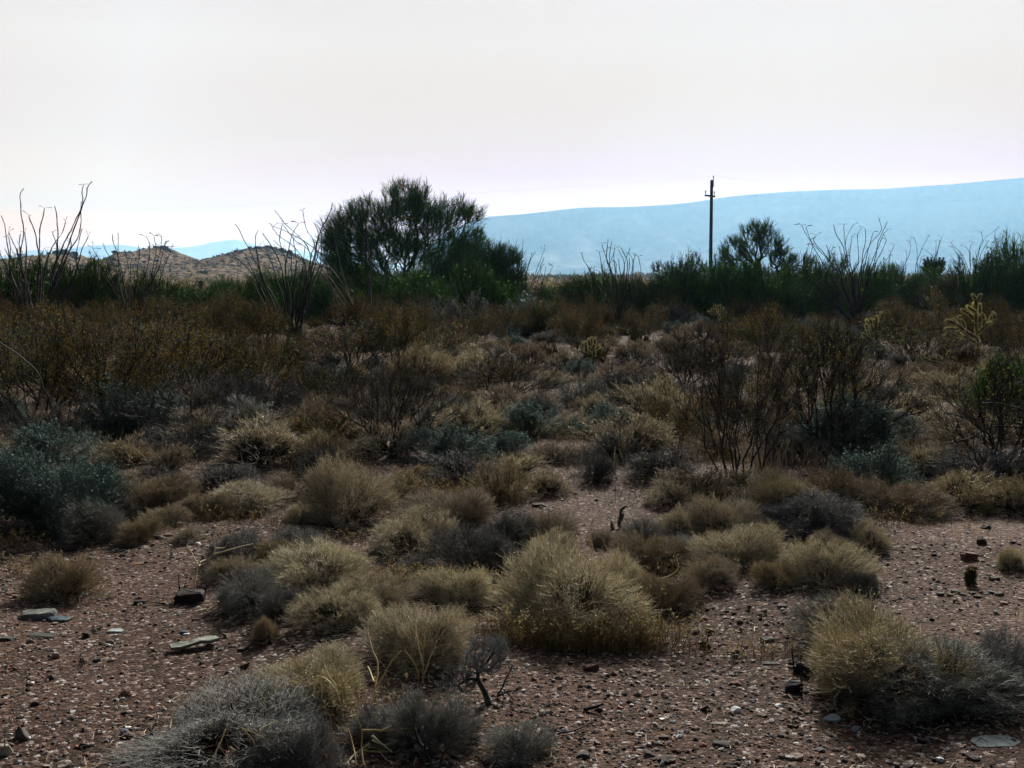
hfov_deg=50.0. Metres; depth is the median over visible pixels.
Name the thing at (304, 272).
green bush
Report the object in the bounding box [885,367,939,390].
dry shrub
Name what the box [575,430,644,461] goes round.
dry shrub
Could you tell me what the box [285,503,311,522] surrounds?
dry shrub
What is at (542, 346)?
dry shrub
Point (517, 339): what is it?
saltbush
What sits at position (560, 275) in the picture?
scrub
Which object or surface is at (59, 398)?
dark shrub
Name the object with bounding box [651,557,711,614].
dry stalk
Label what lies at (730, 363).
rusty shrub
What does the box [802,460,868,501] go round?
dry shrub
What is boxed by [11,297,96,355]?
creosote bush
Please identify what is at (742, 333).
creosote bush
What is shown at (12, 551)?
rock
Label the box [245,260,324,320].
green bush
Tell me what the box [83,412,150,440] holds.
dry shrub
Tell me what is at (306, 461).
dark shrub
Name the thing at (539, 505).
rock
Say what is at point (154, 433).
dark shrub
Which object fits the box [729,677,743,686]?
rock
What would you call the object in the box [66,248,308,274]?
hillside rubble
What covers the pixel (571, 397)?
dry shrub
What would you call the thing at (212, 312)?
creosote bush
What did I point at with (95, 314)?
creosote bush
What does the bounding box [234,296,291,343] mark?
creosote bush
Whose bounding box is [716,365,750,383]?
saltbush
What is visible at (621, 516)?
dead stick
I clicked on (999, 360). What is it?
dry shrub
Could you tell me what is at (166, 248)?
rock outcrop
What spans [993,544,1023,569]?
dry shrub
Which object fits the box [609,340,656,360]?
dry shrub
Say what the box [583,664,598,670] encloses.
rock
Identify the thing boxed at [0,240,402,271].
mountain
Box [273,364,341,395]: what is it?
rusty shrub
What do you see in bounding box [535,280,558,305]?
green bush
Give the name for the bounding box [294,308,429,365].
creosote bush
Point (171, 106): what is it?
sky
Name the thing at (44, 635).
rock
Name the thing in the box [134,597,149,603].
rock
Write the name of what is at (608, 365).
dry shrub
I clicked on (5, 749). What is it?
rock
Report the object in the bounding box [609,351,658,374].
dark shrub
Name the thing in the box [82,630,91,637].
rock
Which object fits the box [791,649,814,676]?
rock
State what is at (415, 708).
dry shrub
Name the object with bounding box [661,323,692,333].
dry shrub
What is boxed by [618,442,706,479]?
dark shrub
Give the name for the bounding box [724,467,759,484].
dry shrub
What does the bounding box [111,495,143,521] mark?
dry shrub
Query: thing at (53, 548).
rock
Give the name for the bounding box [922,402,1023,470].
dead branch
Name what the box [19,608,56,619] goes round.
rock
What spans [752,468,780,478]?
dry shrub
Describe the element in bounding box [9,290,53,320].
creosote bush
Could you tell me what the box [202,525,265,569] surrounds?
dark shrub
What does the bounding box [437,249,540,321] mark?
green bush
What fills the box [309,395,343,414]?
dry shrub
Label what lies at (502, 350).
dry shrub
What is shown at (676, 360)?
dry shrub
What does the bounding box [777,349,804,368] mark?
dry shrub
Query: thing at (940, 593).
rock
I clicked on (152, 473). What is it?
dark shrub
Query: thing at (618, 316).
ocotillo
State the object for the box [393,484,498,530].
dry shrub
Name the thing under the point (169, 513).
dry shrub
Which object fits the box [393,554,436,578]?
dry shrub
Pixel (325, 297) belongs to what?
green bush
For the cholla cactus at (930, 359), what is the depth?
19.13 m
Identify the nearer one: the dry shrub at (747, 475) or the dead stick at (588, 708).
the dead stick at (588, 708)
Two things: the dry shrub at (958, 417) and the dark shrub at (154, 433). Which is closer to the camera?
the dark shrub at (154, 433)
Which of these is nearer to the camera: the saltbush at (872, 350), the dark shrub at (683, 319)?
the saltbush at (872, 350)
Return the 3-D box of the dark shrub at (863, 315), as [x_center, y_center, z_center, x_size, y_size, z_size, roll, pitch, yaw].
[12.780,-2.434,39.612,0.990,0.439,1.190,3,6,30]
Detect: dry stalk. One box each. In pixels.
[169,705,332,767]
[186,526,252,587]
[289,650,341,717]
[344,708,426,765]
[367,608,401,703]
[404,606,436,681]
[588,518,611,565]
[589,509,613,528]
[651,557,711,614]
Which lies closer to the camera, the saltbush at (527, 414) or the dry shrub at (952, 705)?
the dry shrub at (952, 705)
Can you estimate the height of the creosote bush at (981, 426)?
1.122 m
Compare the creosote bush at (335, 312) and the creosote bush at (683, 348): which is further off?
the creosote bush at (335, 312)
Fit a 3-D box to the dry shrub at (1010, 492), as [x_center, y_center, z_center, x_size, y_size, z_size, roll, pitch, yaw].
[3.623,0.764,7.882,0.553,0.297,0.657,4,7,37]
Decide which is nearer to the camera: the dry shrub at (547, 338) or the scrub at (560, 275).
the dry shrub at (547, 338)
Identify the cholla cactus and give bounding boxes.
[578,336,601,358]
[708,303,726,323]
[861,309,896,351]
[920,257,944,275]
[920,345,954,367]
[923,285,941,314]
[942,293,996,359]
[963,566,977,583]
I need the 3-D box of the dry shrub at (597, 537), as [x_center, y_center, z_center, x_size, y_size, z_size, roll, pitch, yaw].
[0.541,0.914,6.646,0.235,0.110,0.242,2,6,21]
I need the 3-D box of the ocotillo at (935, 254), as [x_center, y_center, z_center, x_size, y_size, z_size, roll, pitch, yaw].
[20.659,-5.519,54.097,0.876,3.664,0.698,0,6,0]
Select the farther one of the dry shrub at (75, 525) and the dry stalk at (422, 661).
the dry shrub at (75, 525)
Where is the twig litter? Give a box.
[0,421,1023,767]
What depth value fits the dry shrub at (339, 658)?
4.27 m
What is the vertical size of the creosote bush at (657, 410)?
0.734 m
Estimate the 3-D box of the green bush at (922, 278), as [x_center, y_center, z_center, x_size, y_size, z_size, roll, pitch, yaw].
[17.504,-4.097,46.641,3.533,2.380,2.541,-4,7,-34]
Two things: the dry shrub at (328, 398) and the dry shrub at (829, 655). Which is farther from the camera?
the dry shrub at (328, 398)
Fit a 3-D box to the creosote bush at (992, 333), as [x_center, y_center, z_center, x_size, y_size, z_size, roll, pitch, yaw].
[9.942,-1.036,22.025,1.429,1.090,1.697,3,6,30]
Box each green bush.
[0,241,121,317]
[23,250,128,318]
[120,264,189,321]
[159,282,223,324]
[179,269,300,321]
[204,273,244,293]
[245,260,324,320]
[265,269,315,292]
[292,258,424,320]
[293,261,329,288]
[360,270,401,291]
[369,263,454,319]
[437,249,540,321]
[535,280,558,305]
[544,260,651,318]
[610,272,688,318]
[636,245,715,322]
[689,244,757,322]
[712,253,827,324]
[759,245,869,318]
[799,248,909,317]
[866,257,927,312]
[906,261,944,313]
[914,246,1023,315]
[956,348,1023,421]
[979,226,1023,316]
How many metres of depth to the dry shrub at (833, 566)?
5.82 m
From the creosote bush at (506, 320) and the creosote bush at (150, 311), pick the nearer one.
the creosote bush at (150, 311)
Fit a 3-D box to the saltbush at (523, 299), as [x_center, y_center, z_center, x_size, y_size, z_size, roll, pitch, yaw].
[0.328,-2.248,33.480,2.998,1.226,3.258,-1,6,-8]
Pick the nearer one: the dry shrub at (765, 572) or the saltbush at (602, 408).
the dry shrub at (765, 572)
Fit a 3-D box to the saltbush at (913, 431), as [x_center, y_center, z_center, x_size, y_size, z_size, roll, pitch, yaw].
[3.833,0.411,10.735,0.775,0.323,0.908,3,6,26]
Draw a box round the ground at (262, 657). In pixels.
[0,279,1023,767]
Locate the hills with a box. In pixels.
[0,248,328,280]
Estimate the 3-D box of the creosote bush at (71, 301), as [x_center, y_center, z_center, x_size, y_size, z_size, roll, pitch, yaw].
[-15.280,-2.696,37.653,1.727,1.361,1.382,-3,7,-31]
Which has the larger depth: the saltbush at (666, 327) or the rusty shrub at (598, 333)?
the saltbush at (666, 327)
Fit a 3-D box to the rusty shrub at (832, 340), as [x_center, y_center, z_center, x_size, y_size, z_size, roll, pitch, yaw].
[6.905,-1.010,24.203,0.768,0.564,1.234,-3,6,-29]
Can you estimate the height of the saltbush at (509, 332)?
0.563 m
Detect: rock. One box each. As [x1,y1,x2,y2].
[0,636,14,640]
[0,729,12,755]
[3,549,17,554]
[6,721,30,740]
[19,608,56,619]
[26,632,56,638]
[47,615,69,621]
[48,546,62,550]
[63,543,79,551]
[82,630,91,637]
[105,633,119,644]
[107,628,123,632]
[131,562,144,564]
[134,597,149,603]
[135,571,205,603]
[149,534,163,537]
[169,636,219,650]
[179,630,187,633]
[529,503,547,506]
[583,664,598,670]
[655,753,675,763]
[684,626,712,647]
[710,720,727,724]
[712,740,738,747]
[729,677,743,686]
[730,706,740,712]
[754,635,787,642]
[761,661,780,664]
[777,603,786,607]
[784,653,806,694]
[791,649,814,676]
[822,695,843,721]
[855,749,872,759]
[934,757,944,761]
[936,590,946,595]
[950,589,960,593]
[951,546,988,559]
[971,735,1020,746]
[976,536,986,544]
[980,525,990,528]
[984,576,999,580]
[994,591,1004,595]
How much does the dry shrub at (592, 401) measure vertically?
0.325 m
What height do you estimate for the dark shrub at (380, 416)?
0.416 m
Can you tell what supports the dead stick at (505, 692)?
on the ground at (262, 657)
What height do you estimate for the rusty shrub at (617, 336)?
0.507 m
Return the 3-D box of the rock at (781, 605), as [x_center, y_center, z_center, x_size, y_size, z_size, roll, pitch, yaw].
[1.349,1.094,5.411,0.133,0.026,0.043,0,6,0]
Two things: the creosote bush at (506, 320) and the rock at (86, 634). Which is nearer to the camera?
the rock at (86, 634)
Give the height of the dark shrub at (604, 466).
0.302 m
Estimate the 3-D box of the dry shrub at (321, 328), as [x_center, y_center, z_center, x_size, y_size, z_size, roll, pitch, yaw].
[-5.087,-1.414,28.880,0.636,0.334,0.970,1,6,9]
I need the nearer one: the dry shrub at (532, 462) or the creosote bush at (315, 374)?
the dry shrub at (532, 462)
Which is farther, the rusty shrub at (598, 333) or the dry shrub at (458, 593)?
the rusty shrub at (598, 333)
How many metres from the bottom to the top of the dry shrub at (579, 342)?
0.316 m
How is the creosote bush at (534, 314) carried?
on the ground at (262, 657)
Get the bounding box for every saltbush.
[0,394,31,421]
[0,433,138,538]
[2,417,112,464]
[53,373,188,442]
[300,362,351,383]
[315,350,345,367]
[334,318,378,331]
[388,419,507,467]
[397,299,443,325]
[470,429,535,455]
[475,290,565,326]
[492,321,527,341]
[493,397,584,437]
[503,333,531,347]
[557,354,598,381]
[578,398,634,440]
[656,320,681,334]
[687,312,716,329]
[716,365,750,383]
[755,316,826,341]
[757,338,782,350]
[781,388,910,455]
[798,311,817,320]
[807,397,891,421]
[819,364,868,386]
[821,435,927,500]
[829,317,852,333]
[864,338,892,356]
[868,410,936,444]
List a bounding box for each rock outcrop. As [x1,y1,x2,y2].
[45,242,80,259]
[148,242,174,252]
[246,236,298,256]
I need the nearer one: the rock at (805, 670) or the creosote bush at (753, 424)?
the rock at (805, 670)
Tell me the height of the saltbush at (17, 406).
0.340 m
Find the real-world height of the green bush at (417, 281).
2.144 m
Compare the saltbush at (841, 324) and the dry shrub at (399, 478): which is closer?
the dry shrub at (399, 478)
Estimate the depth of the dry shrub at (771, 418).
11.14 m
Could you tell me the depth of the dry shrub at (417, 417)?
11.01 m
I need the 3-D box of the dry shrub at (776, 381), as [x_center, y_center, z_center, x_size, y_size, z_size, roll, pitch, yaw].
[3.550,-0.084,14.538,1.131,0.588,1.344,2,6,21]
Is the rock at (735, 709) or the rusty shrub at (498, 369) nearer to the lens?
the rock at (735, 709)
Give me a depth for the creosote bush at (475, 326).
26.07 m
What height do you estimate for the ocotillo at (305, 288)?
3.332 m
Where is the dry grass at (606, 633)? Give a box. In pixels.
[0,311,1023,767]
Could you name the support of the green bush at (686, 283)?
on the ground at (262, 657)
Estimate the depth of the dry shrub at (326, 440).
9.38 m
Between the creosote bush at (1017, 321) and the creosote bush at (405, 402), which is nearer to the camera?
the creosote bush at (405, 402)
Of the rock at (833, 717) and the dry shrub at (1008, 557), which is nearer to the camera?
the rock at (833, 717)
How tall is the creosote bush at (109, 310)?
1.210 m
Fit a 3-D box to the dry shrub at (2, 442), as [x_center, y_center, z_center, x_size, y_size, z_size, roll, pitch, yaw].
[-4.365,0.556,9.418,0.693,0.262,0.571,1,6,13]
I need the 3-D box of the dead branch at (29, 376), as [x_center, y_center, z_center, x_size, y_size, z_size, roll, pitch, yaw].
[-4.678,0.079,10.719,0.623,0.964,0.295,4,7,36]
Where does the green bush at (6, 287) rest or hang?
on the ground at (262, 657)
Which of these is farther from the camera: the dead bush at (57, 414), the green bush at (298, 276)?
the green bush at (298, 276)
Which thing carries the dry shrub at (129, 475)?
on the ground at (262, 657)
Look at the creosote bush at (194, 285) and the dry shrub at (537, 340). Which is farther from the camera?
the creosote bush at (194, 285)
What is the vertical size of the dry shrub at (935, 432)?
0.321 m
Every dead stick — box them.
[148,703,233,738]
[377,549,478,595]
[409,727,458,767]
[496,665,520,700]
[553,722,594,734]
[583,703,603,711]
[610,505,630,528]
[766,454,813,471]
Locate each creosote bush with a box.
[0,288,14,316]
[0,297,148,427]
[0,301,149,364]
[0,302,47,339]
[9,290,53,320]
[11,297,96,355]
[13,290,193,416]
[45,296,106,330]
[56,288,93,312]
[64,315,233,359]
[89,292,273,403]
[92,293,141,325]
[107,289,168,337]
[136,293,181,321]
[151,298,215,337]
[184,282,203,292]
[186,297,237,322]
[192,282,279,343]
[193,304,308,393]
[210,301,266,346]
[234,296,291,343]
[242,296,305,342]
[286,336,373,405]
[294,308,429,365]
[311,325,490,452]
[315,288,372,333]
[325,288,383,330]
[360,294,440,359]
[371,318,478,355]
[380,292,425,328]
[392,299,451,340]
[443,346,571,398]
[445,300,505,344]
[477,298,535,335]
[515,297,560,327]
[524,293,567,324]
[543,305,602,330]
[548,292,615,353]
[548,300,594,321]
[576,293,615,323]
[613,300,667,339]
[639,321,736,383]
[640,375,714,450]
[644,291,699,320]
[649,295,834,476]
[675,332,768,365]
[705,309,762,339]
[720,295,768,320]
[729,297,814,357]
[758,306,931,444]
[772,309,897,386]
[781,310,857,343]
[862,292,959,352]
[864,292,924,324]
[867,315,981,363]
[870,297,913,315]
[893,343,1023,461]
[901,265,991,312]
[911,303,986,346]
[920,293,980,349]
[959,298,1015,346]
[961,294,1014,345]
[970,293,1023,347]
[974,309,1023,352]
[982,320,1023,376]
[1006,307,1023,347]
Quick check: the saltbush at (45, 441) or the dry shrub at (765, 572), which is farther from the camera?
the saltbush at (45, 441)
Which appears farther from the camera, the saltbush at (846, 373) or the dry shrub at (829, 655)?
the saltbush at (846, 373)
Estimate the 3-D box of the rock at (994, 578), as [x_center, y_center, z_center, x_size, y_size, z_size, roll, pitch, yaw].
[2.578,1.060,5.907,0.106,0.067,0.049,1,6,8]
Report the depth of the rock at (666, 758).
3.63 m
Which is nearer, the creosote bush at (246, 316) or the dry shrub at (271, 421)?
the dry shrub at (271, 421)
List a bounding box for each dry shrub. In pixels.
[0,434,28,462]
[15,548,118,604]
[22,401,79,433]
[31,366,100,406]
[53,493,128,548]
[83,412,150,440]
[85,358,126,386]
[86,428,159,467]
[90,382,149,404]
[98,664,334,767]
[106,469,208,517]
[108,511,165,546]
[110,342,181,366]
[110,362,177,387]
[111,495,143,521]
[115,469,141,482]
[133,502,195,526]
[139,440,195,471]
[164,405,228,441]
[169,374,192,390]
[171,523,207,544]
[174,489,244,517]
[179,379,231,414]
[197,552,263,584]
[199,390,286,442]
[201,477,298,515]
[208,361,271,383]
[209,408,317,469]
[210,561,283,621]
[212,409,290,444]
[235,333,266,345]
[241,637,371,732]
[248,615,279,643]
[252,536,309,566]
[254,534,380,598]
[258,468,315,499]
[264,524,332,561]
[278,574,382,634]
[284,391,344,430]
[284,424,349,462]
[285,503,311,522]
[292,444,405,530]
[293,324,325,340]
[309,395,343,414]
[312,326,331,334]
[321,567,426,612]
[334,392,381,417]
[341,358,369,376]
[343,418,425,458]
[351,596,481,676]
[354,366,397,389]
[359,679,491,767]
[366,499,463,561]
[372,337,459,386]
[375,463,445,487]
[385,470,434,499]
[388,395,445,415]
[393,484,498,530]
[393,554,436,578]
[406,405,452,432]
[407,563,495,611]
[414,350,494,386]
[428,288,504,338]
[428,392,516,439]
[434,379,483,401]
[434,392,476,418]
[435,348,461,358]
[458,343,495,369]
[460,339,487,350]
[460,454,536,503]
[462,334,481,341]
[463,398,520,432]
[467,503,541,551]
[470,382,520,413]
[476,715,558,767]
[477,337,495,348]
[480,345,508,358]
[483,523,670,652]
[486,578,523,609]
[489,449,552,480]
[490,354,517,364]
[497,335,512,346]
[506,357,543,378]
[508,341,552,364]
[508,343,529,354]
[517,316,557,335]
[517,440,592,463]
[519,389,559,406]
[523,505,583,538]
[524,462,578,497]
[527,332,559,345]
[529,374,613,402]
[529,523,578,563]
[530,367,577,386]
[531,327,563,345]
[533,341,552,351]
[536,347,588,368]
[547,410,588,433]
[556,377,618,407]
[559,337,583,346]
[563,405,677,458]
[575,390,619,418]
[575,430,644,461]
[583,354,651,388]
[585,528,618,546]
[589,543,651,595]
[594,335,621,345]
[603,368,701,426]
[604,526,701,573]
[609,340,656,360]
[617,516,669,540]
[625,340,650,350]
[631,569,714,615]
[637,371,698,406]
[640,475,696,510]
[647,464,743,497]
[648,366,674,385]
[649,333,680,349]
[653,499,702,538]
[659,350,693,368]
[660,533,706,567]
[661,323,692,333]
[668,329,688,340]
[676,319,723,338]
[676,420,758,457]
[678,549,740,590]
[680,518,794,571]
[681,489,767,535]
[684,405,747,431]
[686,383,753,415]
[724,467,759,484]
[726,394,762,415]
[728,359,755,372]
[743,360,818,399]
[744,464,835,508]
[747,362,777,376]
[747,553,802,591]
[751,353,774,364]
[752,387,807,415]
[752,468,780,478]
[753,406,814,432]
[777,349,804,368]
[777,588,874,641]
[779,531,888,588]
[793,583,1000,727]
[801,527,857,553]
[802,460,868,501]
[812,419,887,460]
[818,385,867,401]
[825,351,869,370]
[833,629,1023,728]
[838,569,882,597]
[839,472,965,524]
[849,514,895,553]
[850,378,892,396]
[872,436,964,463]
[878,363,924,377]
[884,387,954,419]
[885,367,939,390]
[886,353,935,367]
[888,407,961,433]
[900,443,950,477]
[906,417,1005,453]
[907,358,958,378]
[907,365,982,398]
[913,464,1014,515]
[949,406,977,423]
[954,344,1001,355]
[965,409,1023,442]
[971,355,1022,373]
[976,467,1023,515]
[980,349,1023,369]
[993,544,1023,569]
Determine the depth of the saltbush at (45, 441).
9.28 m
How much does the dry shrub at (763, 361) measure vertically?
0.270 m
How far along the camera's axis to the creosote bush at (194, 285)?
59.90 m
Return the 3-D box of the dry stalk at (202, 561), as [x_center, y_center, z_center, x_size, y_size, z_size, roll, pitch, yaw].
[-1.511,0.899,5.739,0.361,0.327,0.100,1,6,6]
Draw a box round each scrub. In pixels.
[0,246,410,279]
[23,272,966,297]
[514,271,974,279]
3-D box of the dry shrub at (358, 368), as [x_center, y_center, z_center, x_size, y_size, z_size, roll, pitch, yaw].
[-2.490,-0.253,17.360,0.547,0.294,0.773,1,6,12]
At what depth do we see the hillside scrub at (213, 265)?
506.62 m
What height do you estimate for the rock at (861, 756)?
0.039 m
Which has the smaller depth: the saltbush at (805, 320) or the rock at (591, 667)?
the rock at (591, 667)
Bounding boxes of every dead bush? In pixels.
[0,384,108,449]
[102,354,311,435]
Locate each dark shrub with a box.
[31,386,85,404]
[131,458,189,491]
[135,420,226,461]
[183,462,265,496]
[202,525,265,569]
[208,367,313,416]
[239,705,354,767]
[254,584,315,623]
[294,443,341,475]
[338,694,427,747]
[348,398,406,429]
[359,381,399,405]
[362,353,384,371]
[398,372,442,401]
[412,449,506,487]
[419,521,526,578]
[517,387,563,418]
[565,444,618,483]
[593,367,670,405]
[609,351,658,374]
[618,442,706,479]
[658,304,697,326]
[693,332,723,349]
[743,416,819,459]
[745,484,891,551]
[809,311,835,321]
[861,311,868,320]
[871,383,927,401]
[914,439,1023,484]
[951,623,1023,701]
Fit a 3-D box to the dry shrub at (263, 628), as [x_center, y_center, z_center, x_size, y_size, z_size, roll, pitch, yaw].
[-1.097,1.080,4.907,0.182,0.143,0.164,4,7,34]
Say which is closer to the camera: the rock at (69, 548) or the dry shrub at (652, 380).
the rock at (69, 548)
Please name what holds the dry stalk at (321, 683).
on the ground at (262, 657)
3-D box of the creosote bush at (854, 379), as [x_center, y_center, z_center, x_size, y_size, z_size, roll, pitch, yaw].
[3.007,-0.046,10.002,1.561,1.362,1.365,1,6,8]
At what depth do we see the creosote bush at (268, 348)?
14.06 m
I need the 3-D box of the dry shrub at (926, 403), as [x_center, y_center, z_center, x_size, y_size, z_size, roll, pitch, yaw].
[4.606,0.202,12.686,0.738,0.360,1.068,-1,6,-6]
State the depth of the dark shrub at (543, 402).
12.25 m
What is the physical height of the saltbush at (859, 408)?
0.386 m
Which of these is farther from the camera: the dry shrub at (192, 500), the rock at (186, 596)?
the dry shrub at (192, 500)
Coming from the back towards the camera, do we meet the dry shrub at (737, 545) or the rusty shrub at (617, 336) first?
the rusty shrub at (617, 336)
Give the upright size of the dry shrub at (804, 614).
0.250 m
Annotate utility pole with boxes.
[705,176,715,267]
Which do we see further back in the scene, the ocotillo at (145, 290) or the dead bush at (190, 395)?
the ocotillo at (145, 290)
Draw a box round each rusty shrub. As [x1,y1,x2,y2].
[260,332,317,372]
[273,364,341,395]
[286,411,368,448]
[305,315,324,328]
[459,357,512,385]
[515,314,561,335]
[543,342,561,359]
[577,344,615,357]
[578,346,610,364]
[582,327,608,339]
[590,312,617,329]
[596,322,622,338]
[614,325,642,335]
[628,330,650,344]
[657,336,694,357]
[688,347,735,370]
[723,320,775,347]
[782,337,864,364]
[816,333,846,348]
[850,313,865,329]
[866,314,925,334]
[936,341,983,367]
[947,358,981,383]
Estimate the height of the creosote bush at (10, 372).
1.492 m
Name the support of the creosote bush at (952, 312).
on the ground at (262, 657)
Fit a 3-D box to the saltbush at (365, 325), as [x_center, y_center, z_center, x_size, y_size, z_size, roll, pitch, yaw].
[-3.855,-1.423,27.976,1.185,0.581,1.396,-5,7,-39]
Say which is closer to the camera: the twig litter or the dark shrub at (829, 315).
the twig litter
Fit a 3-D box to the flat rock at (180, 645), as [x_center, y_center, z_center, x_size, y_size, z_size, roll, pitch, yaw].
[-1.394,1.135,4.817,0.209,0.028,0.061,-3,6,-30]
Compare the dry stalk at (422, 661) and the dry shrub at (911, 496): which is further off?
the dry shrub at (911, 496)
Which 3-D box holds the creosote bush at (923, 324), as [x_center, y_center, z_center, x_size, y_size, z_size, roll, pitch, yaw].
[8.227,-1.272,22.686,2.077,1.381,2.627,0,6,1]
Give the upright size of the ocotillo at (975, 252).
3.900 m
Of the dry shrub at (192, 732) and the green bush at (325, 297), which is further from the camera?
the green bush at (325, 297)
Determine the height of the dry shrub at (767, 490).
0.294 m
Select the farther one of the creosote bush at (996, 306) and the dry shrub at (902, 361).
the creosote bush at (996, 306)
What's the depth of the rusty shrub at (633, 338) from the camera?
25.42 m
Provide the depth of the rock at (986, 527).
7.13 m
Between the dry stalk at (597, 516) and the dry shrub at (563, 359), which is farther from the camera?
the dry shrub at (563, 359)
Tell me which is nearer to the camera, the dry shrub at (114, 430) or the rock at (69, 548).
the rock at (69, 548)
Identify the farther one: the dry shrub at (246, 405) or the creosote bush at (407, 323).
the creosote bush at (407, 323)
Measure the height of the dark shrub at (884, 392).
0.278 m
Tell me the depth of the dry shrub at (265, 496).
7.72 m
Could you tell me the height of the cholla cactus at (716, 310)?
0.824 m
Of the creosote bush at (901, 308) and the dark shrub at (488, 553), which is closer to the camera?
the dark shrub at (488, 553)
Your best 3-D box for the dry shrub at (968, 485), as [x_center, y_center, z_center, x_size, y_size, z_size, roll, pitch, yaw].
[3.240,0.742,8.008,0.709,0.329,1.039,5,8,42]
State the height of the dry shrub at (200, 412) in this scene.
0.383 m
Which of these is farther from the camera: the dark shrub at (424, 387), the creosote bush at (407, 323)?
the creosote bush at (407, 323)
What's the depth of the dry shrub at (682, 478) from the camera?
8.13 m
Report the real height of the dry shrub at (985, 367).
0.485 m
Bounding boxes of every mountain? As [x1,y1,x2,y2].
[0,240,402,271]
[390,177,1023,275]
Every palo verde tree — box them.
[310,173,493,292]
[432,237,530,305]
[649,250,709,282]
[713,215,815,283]
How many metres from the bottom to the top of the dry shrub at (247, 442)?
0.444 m
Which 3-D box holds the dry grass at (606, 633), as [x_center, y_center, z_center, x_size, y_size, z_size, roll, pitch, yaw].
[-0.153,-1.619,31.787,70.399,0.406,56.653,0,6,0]
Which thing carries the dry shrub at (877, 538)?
on the ground at (262, 657)
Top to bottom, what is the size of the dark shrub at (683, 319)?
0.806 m
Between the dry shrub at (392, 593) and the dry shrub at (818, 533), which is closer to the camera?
the dry shrub at (392, 593)
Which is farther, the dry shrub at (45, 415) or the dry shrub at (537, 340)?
the dry shrub at (537, 340)
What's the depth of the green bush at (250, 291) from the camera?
34.78 m
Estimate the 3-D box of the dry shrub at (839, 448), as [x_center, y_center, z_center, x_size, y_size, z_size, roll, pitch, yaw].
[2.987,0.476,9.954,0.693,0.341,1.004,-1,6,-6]
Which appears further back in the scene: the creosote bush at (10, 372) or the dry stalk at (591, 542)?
the creosote bush at (10, 372)
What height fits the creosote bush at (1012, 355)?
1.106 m
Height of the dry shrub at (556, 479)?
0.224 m
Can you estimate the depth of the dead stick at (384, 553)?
5.94 m
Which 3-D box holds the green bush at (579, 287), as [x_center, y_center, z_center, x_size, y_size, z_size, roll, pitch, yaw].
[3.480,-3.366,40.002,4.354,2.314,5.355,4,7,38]
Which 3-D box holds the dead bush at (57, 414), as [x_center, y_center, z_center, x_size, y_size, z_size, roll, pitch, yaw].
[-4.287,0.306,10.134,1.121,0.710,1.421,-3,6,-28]
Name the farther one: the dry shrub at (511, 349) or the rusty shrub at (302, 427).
the dry shrub at (511, 349)
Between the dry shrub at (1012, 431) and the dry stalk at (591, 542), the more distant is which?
the dry shrub at (1012, 431)
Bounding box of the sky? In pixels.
[0,0,1023,264]
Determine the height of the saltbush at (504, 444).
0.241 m
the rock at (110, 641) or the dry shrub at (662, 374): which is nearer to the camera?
the rock at (110, 641)
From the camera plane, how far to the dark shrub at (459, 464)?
8.57 m
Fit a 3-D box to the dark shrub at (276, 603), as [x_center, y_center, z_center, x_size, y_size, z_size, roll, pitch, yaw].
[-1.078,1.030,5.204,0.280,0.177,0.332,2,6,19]
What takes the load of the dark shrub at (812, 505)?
on the ground at (262, 657)
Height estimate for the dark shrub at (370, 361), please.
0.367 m
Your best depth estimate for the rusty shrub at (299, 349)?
18.29 m
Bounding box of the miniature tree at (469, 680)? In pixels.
[436,631,513,704]
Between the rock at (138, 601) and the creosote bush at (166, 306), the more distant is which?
the creosote bush at (166, 306)
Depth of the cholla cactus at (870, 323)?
22.61 m
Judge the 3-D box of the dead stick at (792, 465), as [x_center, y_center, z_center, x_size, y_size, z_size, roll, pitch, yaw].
[2.384,0.677,9.536,0.491,0.070,0.664,0,6,0]
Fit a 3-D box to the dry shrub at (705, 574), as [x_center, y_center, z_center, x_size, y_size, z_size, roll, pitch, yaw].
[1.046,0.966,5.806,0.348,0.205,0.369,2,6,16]
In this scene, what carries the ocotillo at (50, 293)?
on the ground at (262, 657)
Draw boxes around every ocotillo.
[0,215,30,309]
[19,181,91,316]
[87,233,172,321]
[232,203,332,341]
[269,190,402,323]
[517,241,551,298]
[580,242,641,331]
[795,219,886,325]
[902,235,930,273]
[924,235,941,279]
[949,226,1007,277]
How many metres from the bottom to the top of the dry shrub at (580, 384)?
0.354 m
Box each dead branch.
[0,342,58,425]
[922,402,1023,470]
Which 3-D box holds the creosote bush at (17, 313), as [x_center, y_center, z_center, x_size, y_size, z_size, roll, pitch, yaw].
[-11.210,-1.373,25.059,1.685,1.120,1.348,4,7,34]
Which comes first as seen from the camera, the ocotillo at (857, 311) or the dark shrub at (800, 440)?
the dark shrub at (800, 440)
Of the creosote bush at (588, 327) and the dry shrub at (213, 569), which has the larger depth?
the creosote bush at (588, 327)
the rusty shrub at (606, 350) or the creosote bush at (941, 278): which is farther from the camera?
the creosote bush at (941, 278)
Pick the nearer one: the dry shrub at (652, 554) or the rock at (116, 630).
the rock at (116, 630)
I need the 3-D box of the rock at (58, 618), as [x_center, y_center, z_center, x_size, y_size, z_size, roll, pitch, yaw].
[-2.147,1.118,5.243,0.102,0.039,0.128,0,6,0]
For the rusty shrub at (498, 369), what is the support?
on the ground at (262, 657)
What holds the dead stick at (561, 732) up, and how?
on the ground at (262, 657)
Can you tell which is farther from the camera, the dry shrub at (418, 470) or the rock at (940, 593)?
the dry shrub at (418, 470)
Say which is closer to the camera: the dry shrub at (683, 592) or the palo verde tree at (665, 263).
the dry shrub at (683, 592)

